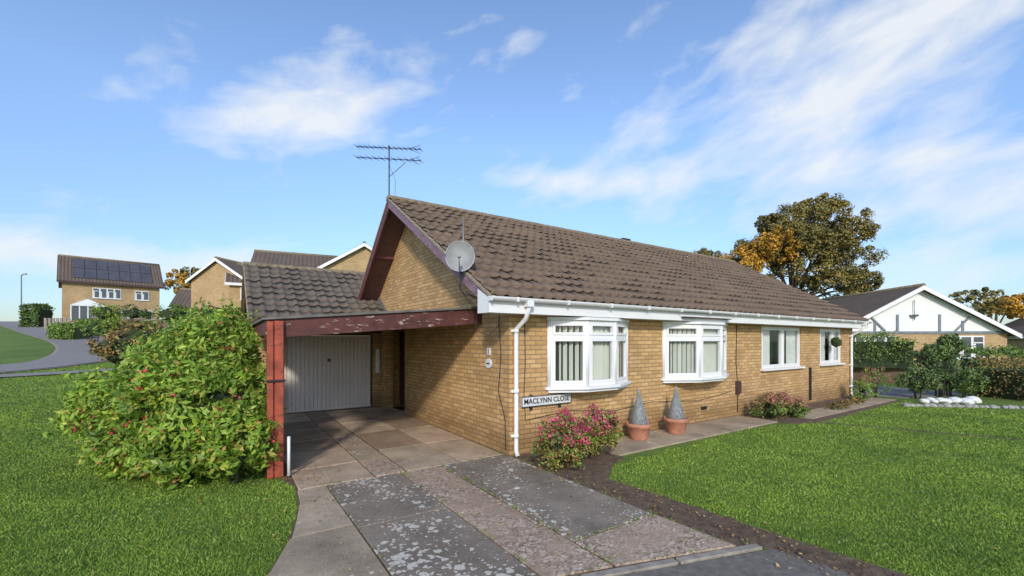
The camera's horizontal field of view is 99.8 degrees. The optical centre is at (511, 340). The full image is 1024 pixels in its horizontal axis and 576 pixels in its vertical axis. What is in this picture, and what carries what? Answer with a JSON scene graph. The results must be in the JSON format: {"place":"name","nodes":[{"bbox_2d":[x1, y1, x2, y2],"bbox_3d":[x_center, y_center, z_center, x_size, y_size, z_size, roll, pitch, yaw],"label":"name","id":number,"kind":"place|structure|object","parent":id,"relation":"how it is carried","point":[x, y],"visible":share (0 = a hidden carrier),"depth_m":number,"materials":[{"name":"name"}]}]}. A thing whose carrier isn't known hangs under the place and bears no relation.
{"place":"outdoors","nodes":[
{"label":"outdoors","id":0,"kind":"place"},
{"bbox_2d":[0,321,106,371],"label":"road","id":1,"kind":"structure","parent":0,"point":[71,352],"depth_m":23.28,"materials":[{"name":"grey asphalt"}]},
{"bbox_2d":[267,404,743,575],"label":"driveway","id":2,"kind":"structure","parent":0,"point":[413,531],"depth_m":4.48,"materials":[{"name":"concrete"}]},
{"bbox_2d":[252,307,481,478],"bbox_3d":[-3.246,0.603,8.573,3.298,2.395,5.080,0,0,-34],"label":"carport","id":3,"kind":"object","parent":2,"relation":"on","point":[275,331],"visible":0.8,"depth_m":5.98,"materials":[{"name":"red paint"}]},
{"bbox_2d":[321,416,752,575],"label":"joint weeds","id":4,"kind":"object","parent":2,"relation":"on","point":[555,529],"visible":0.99,"depth_m":4.29,"materials":[{"name":"green plant"}]},
{"bbox_2d":[574,543,761,575],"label":"kerb","id":5,"kind":"structure","parent":2,"relation":"on","point":[659,564],"depth_m":3.52,"materials":[{"name":"concrete"}]},
{"bbox_2d":[0,322,1023,575],"bbox_3d":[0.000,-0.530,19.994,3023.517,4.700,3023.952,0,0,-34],"label":"ground","id":6,"kind":"structure","parent":0,"point":[18,348],"depth_m":5.25,"materials":[{"name":"green plant"}]},
{"bbox_2d":[20,273,26,319],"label":"street lamp","id":7,"kind":"object","parent":6,"relation":"on","point":[21,288],"visible":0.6,"depth_m":47.98,"materials":[{"name":"metal"}]},
{"bbox_2d":[16,303,55,326],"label":"hedge","id":8,"kind":"object","parent":6,"relation":"on","point":[33,314],"visible":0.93,"depth_m":45.32,"materials":[{"name":"green plant"}]},
{"bbox_2d":[0,325,107,372],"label":"road kerb","id":9,"kind":"structure","parent":6,"relation":"on","point":[56,347],"depth_m":23.07,"materials":[{"name":"concrete"}]},
{"bbox_2d":[44,318,70,329],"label":"fence posts","id":10,"kind":"object","parent":6,"relation":"on","point":[67,320],"visible":0.42,"depth_m":40.94,"materials":[{"name":"wood"}]},
{"bbox_2d":[0,368,117,376],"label":"footpath","id":11,"kind":"structure","parent":6,"relation":"on","point":[36,373],"depth_m":17.44,"materials":[{"name":"concrete"}]},
{"bbox_2d":[46,321,92,339],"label":"hedge","id":12,"kind":"object","parent":6,"relation":"on","point":[65,331],"visible":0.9,"depth_m":31.90,"materials":[{"name":"green plant"}]},
{"bbox_2d":[72,318,107,325],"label":"hedge","id":13,"kind":"object","parent":6,"relation":"on","point":[82,320],"visible":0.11,"depth_m":37.18,"materials":[{"name":"green plant"}]},
{"bbox_2d":[80,325,106,340],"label":"garden shrub","id":14,"kind":"object","parent":6,"relation":"on","point":[92,331],"visible":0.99,"depth_m":26.89,"materials":[{"name":"green plant"}]},
{"bbox_2d":[84,317,112,341],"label":"garden shrub","id":15,"kind":"object","parent":6,"relation":"on","point":[93,323],"visible":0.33,"depth_m":29.71,"materials":[{"name":"green plant"}]},
{"bbox_2d":[89,302,124,320],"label":"garden shrub","id":16,"kind":"object","parent":6,"relation":"on","point":[107,312],"visible":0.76,"depth_m":36.64,"materials":[{"name":"green plant"}]},
{"bbox_2d":[57,254,163,323],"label":"brick house with solar panels","id":17,"kind":"structure","parent":6,"relation":"on","point":[85,283],"depth_m":49.99,"materials":[{"name":"tile"}]},
{"bbox_2d":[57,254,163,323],"bbox_3d":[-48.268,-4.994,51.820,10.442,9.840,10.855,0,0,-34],"label":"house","id":18,"kind":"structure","parent":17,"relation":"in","point":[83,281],"depth_m":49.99,"materials":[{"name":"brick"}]},
{"bbox_2d":[99,316,128,331],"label":"garden shrub","id":19,"kind":"object","parent":6,"relation":"on","point":[111,324],"visible":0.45,"depth_m":29.69,"materials":[{"name":"green plant"}]},
{"bbox_2d":[86,320,163,370],"bbox_3d":[-11.540,0.551,13.167,2.228,2.441,3.603,0,0,-34],"label":"shrub","id":20,"kind":"object","parent":6,"relation":"on","point":[105,348],"visible":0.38,"depth_m":12.73,"materials":[{"name":"green plant"}]},
{"bbox_2d":[118,319,139,328],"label":"garden shrub","id":21,"kind":"object","parent":6,"relation":"on","point":[125,322],"visible":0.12,"depth_m":27.63,"materials":[{"name":"green plant"}]},
{"bbox_2d":[91,317,168,331],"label":"garden wall","id":22,"kind":"structure","parent":6,"relation":"on","point":[140,319],"depth_m":35.14,"materials":[{"name":"brown brick"}]},
{"bbox_2d":[119,304,154,318],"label":"garden shrub","id":23,"kind":"object","parent":6,"relation":"on","point":[134,312],"visible":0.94,"depth_m":35.78,"materials":[{"name":"green plant"}]},
{"bbox_2d":[139,319,162,327],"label":"garden shrub","id":24,"kind":"object","parent":6,"relation":"on","point":[151,322],"visible":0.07,"depth_m":27.79,"materials":[{"name":"green plant"}]},
{"bbox_2d":[37,292,291,489],"bbox_3d":[-5.028,0.512,6.391,2.876,2.725,4.335,0,0,-34],"label":"garden bush","id":25,"kind":"object","parent":6,"relation":"on","point":[185,401],"visible":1,"depth_m":5.49,"materials":[{"name":"green plant"}]},
{"bbox_2d":[154,303,188,323],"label":"garden shrub","id":26,"kind":"object","parent":6,"relation":"on","point":[173,312],"visible":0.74,"depth_m":29.63,"materials":[{"name":"green plant"}]},
{"bbox_2d":[169,288,190,309],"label":"brick garage block","id":27,"kind":"structure","parent":6,"relation":"on","point":[183,296],"depth_m":40.05,"materials":[{"name":"tile"}]},
{"bbox_2d":[169,288,190,309],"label":"roof","id":28,"kind":"structure","parent":27,"relation":"in","point":[183,296],"depth_m":40.05,"materials":[{"name":"tile"}]},
{"bbox_2d":[163,266,200,293],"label":"background tree","id":29,"kind":"object","parent":6,"relation":"on","point":[182,275],"visible":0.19,"depth_m":73.93,"materials":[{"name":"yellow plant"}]},
{"bbox_2d":[155,301,246,337],"bbox_3d":[-7.577,0.418,10.807,2.760,2.707,1.672,0,0,33],"label":"shrub","id":30,"kind":"object","parent":6,"relation":"on","point":[208,309],"visible":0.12,"depth_m":10.40,"materials":[{"name":"green plant"}]},
{"bbox_2d":[185,256,242,314],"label":"brick house white gable","id":31,"kind":"structure","parent":6,"relation":"on","point":[207,281],"depth_m":33.72,"materials":[{"name":"brick"}]},
{"bbox_2d":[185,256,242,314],"bbox_3d":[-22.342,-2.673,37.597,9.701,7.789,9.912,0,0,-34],"label":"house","id":32,"kind":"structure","parent":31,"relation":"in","point":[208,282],"depth_m":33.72,"materials":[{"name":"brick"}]},
{"bbox_2d":[225,263,242,312],"bbox_3d":[-20.135,-2.500,36.761,7.288,7.740,6.805,0,0,-34],"label":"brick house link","id":33,"kind":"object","parent":6,"relation":"on","point":[234,282],"visible":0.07,"depth_m":32.72,"materials":[{"name":"beige brick"}]},
{"bbox_2d":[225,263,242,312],"bbox_3d":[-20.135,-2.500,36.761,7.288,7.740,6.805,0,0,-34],"label":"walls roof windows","id":34,"kind":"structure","parent":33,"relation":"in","point":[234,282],"depth_m":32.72,"materials":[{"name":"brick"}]},
{"bbox_2d":[250,249,336,335],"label":"brick house terrace","id":35,"kind":"structure","parent":6,"relation":"on","point":[289,258],"depth_m":32.56,"materials":[{"name":"brown brick"}]},
{"bbox_2d":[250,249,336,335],"bbox_3d":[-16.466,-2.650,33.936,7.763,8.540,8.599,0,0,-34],"label":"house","id":36,"kind":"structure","parent":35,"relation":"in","point":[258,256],"depth_m":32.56,"materials":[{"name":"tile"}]},
{"bbox_2d":[317,241,371,335],"bbox_3d":[-12.644,-2.825,36.619,6.280,8.790,11.680,0,0,-20],"label":"brick house corner","id":37,"kind":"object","parent":6,"relation":"on","point":[356,258],"visible":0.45,"depth_m":31.13,"materials":[{"name":"brown brick"}]},
{"bbox_2d":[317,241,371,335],"bbox_3d":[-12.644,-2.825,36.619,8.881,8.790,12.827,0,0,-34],"label":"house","id":38,"kind":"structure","parent":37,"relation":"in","point":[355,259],"depth_m":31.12,"materials":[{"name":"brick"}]},
{"bbox_2d":[42,422,997,575],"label":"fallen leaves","id":39,"kind":"object","parent":6,"relation":"on","point":[777,564],"visible":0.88,"depth_m":4.46,"materials":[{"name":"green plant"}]},
{"bbox_2d":[241,195,872,456],"bbox_3d":[1.393,-0.745,14.283,17.300,5.330,11.845,0,0,-34],"label":"brick bungalow","id":40,"kind":"object","parent":6,"relation":"on","point":[584,319],"visible":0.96,"depth_m":9.60,"materials":[{"name":"brick"}]},
{"bbox_2d":[284,331,379,412],"bbox_3d":[-4.767,0.720,11.207,2.700,2.200,0.150,0,0,-34],"label":"garage door","id":41,"kind":"structure","parent":40,"relation":"in","point":[321,372],"depth_m":11.24,"materials":[{"name":"paint"}]},
{"bbox_2d":[354,144,422,218],"bbox_3d":[-2.937,-3.812,10.195,1.739,1.864,0.300,0,0,17],"label":"tv aerial","id":42,"kind":"object","parent":40,"relation":"attached to","point":[388,158],"visible":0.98,"depth_m":10.18,"materials":[{"name":"grey metal"}]},
{"bbox_2d":[375,332,404,410],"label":"front door","id":43,"kind":"structure","parent":40,"relation":"in","point":[401,334],"depth_m":12.18,"materials":[{"name":"grey"}]},
{"bbox_2d":[445,217,500,335],"bbox_3d":[-0.631,-1.016,6.886,0.878,1.883,0.562,0,0,-39],"label":"satellite dish","id":44,"kind":"object","parent":40,"relation":"attached to","point":[460,257],"visible":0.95,"depth_m":6.75,"materials":[{"name":"metal"}]},
{"bbox_2d":[485,358,491,368],"bbox_3d":[-0.398,0.380,7.254,0.030,0.170,0.196,0,0,-34],"label":"house number plaque","id":45,"kind":"object","parent":40,"relation":"attached to","point":[488,362],"visible":1,"depth_m":7.23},
{"bbox_2d":[521,393,570,409],"bbox_3d":[0.574,0.995,7.127,1.040,0.250,0.048,0,0,-34],"label":"street name sign","id":46,"kind":"object","parent":40,"relation":"attached to","point":[532,401],"visible":1,"depth_m":7.08,"materials":[{"name":"white metal"}]},
{"bbox_2d":[545,317,630,392],"bbox_3d":[1.478,0.230,7.574,2.040,1.260,0.448,0,0,-34],"label":"bow window","id":47,"kind":"structure","parent":40,"relation":"in","point":[585,354],"depth_m":7.33,"materials":[{"name":"white plastic"}]},
{"bbox_2d":[681,316,845,370],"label":"flat windows","id":48,"kind":"structure","parent":40,"relation":"in","point":[780,345],"depth_m":12.10,"materials":[{"name":"white plastic"}]},
{"bbox_2d":[829,337,841,346],"bbox_3d":[9.844,-0.114,13.101,0.346,0.631,0.309,0,0,-34],"label":"hanging topiary ball","id":49,"kind":"object","parent":40,"relation":"hanging from","point":[835,341],"visible":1,"depth_m":13.03,"materials":[{"name":"green plant"}]},
{"bbox_2d":[511,396,1020,575],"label":"flower bed","id":50,"kind":"object","parent":6,"relation":"on","point":[605,460],"visible":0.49,"depth_m":4.71,"materials":[{"name":"soil"}]},
{"bbox_2d":[528,403,624,473],"bbox_3d":[1.020,1.429,6.474,0.885,0.891,1.930,0,0,38],"label":"pink flowering shrub","id":51,"kind":"object","parent":50,"relation":"on","point":[567,435],"visible":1,"depth_m":6.11,"materials":[{"name":"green plant"}]},
{"bbox_2d":[748,390,811,418],"bbox_3d":[6.319,1.510,10.175,1.529,0.732,0.967,0,0,-34],"label":"faded flower plant","id":52,"kind":"object","parent":50,"relation":"on","point":[775,405],"visible":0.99,"depth_m":9.99,"materials":[{"name":"green plant"}]},
{"bbox_2d":[824,396,866,409],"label":"garden plant","id":53,"kind":"object","parent":50,"relation":"on","point":[840,403],"visible":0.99,"depth_m":11.59,"materials":[{"name":"brown plant"}]},
{"bbox_2d":[850,366,892,399],"bbox_3d":[11.229,1.327,13.560,1.894,1.092,0.987,0,0,-34],"label":"garden plant","id":54,"kind":"object","parent":50,"relation":"on","point":[865,386],"visible":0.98,"depth_m":13.47,"materials":[{"name":"green plant"}]},
{"bbox_2d":[691,192,889,297],"bbox_3d":[22.616,-5.189,35.157,16.387,14.440,6.776,0,0,-5],"label":"autumn tree","id":55,"kind":"object","parent":6,"relation":"on","point":[808,236],"visible":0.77,"depth_m":34.51,"materials":[{"name":"green plant"}]},
{"bbox_2d":[853,367,909,383],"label":"brick wall","id":56,"kind":"structure","parent":6,"relation":"on","point":[857,371],"depth_m":18.93,"materials":[{"name":"brick"}]},
{"bbox_2d":[853,329,917,367],"bbox_3d":[16.211,0.333,18.993,2.226,1.674,1.673,0,0,30],"label":"hedge","id":57,"kind":"object","parent":6,"relation":"on","point":[894,353],"visible":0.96,"depth_m":18.64,"materials":[{"name":"green plant"}]},
{"bbox_2d":[822,283,1021,372],"bbox_3d":[22.711,0.125,30.537,9.780,6.489,14.780,0,0,4],"label":"brick bungalow mock tudor","id":58,"kind":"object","parent":6,"relation":"on","point":[922,313],"visible":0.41,"depth_m":23.51,"materials":[{"name":"white paint"}]},
{"bbox_2d":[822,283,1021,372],"bbox_3d":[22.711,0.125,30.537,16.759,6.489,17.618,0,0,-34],"label":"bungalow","id":59,"kind":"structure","parent":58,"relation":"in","point":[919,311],"depth_m":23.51,"materials":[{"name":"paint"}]},
{"bbox_2d":[893,332,990,398],"bbox_3d":[13.795,0.797,14.008,3.070,2.157,1.817,0,0,-13],"label":"bush","id":60,"kind":"object","parent":6,"relation":"on","point":[940,369],"visible":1,"depth_m":13.78,"materials":[{"name":"green plant"}]},
{"bbox_2d":[919,396,981,403],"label":"white rocks","id":61,"kind":"object","parent":6,"relation":"on","point":[965,400],"visible":0.88,"depth_m":12.48,"materials":[{"name":"white stone"}]},
{"bbox_2d":[902,402,1023,408],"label":"stone edging","id":62,"kind":"object","parent":6,"relation":"on","point":[946,405],"visible":0.73,"depth_m":11.74,"materials":[{"name":"grey stone"}]},
{"bbox_2d":[948,286,1021,322],"bbox_3d":[44.849,-1.465,39.793,7.224,6.996,4.522,0,0,4],"label":"autumn tree","id":63,"kind":"object","parent":6,"relation":"on","point":[990,305],"visible":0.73,"depth_m":39.47,"materials":[{"name":"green plant"}]},
{"bbox_2d":[956,344,1023,374],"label":"garden hedge","id":64,"kind":"object","parent":6,"relation":"on","point":[1007,351],"visible":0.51,"depth_m":16.51,"materials":[{"name":"green plant"}]},
{"bbox_2d":[968,354,1023,400],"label":"russet hedge","id":65,"kind":"object","parent":6,"relation":"on","point":[1006,383],"visible":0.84,"depth_m":13.62,"materials":[{"name":"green plant"}]},
{"bbox_2d":[996,292,1023,318],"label":"autumn tree","id":66,"kind":"object","parent":6,"relation":"on","point":[1008,310],"visible":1,"depth_m":34.15,"materials":[{"name":"orange plant"}]},
{"bbox_2d":[1004,317,1023,357],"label":"distant brick bungalow","id":67,"kind":"object","parent":6,"relation":"on","point":[1017,325],"visible":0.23,"depth_m":32.95,"materials":[{"name":"tile"}]},
{"bbox_2d":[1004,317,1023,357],"bbox_3d":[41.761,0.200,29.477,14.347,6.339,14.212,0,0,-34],"label":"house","id":68,"kind":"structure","parent":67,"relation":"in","point":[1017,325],"depth_m":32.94,"materials":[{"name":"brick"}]},
{"bbox_2d":[0,0,1023,324],"label":"sky","id":69,"kind":"structure","parent":0,"point":[170,134],"materials":[{"name":"blue"}]},
{"bbox_2d":[621,549,854,575],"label":"pavement","id":70,"kind":"structure","parent":0,"point":[756,564],"depth_m":3.42,"materials":[{"name":"grey asphalt"}]},
{"bbox_2d":[597,398,894,455],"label":"garden path","id":71,"kind":"structure","parent":0,"point":[664,437],"depth_m":8.65,"materials":[{"name":"concrete"}]},
{"bbox_2d":[626,389,651,440],"bbox_3d":[2.322,1.343,7.894,0.470,0.905,0.470,0,0,-34],"label":"potted wicker cone","id":72,"kind":"object","parent":71,"relation":"on","point":[638,425],"visible":1,"depth_m":7.79,"materials":[{"name":"ceramic"}]},
{"bbox_2d":[663,386,688,434],"bbox_3d":[3.204,1.343,8.412,0.470,0.905,0.470,0,0,-34],"label":"potted wicker cone","id":73,"kind":"object","parent":71,"relation":"on","point":[675,419],"visible":1,"depth_m":8.31,"materials":[{"name":"ceramic"}]},
{"bbox_2d":[853,385,972,397],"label":"side road","id":74,"kind":"structure","parent":0,"point":[900,392],"depth_m":14.83,"materials":[{"name":"grey asphalt"}]}
]}

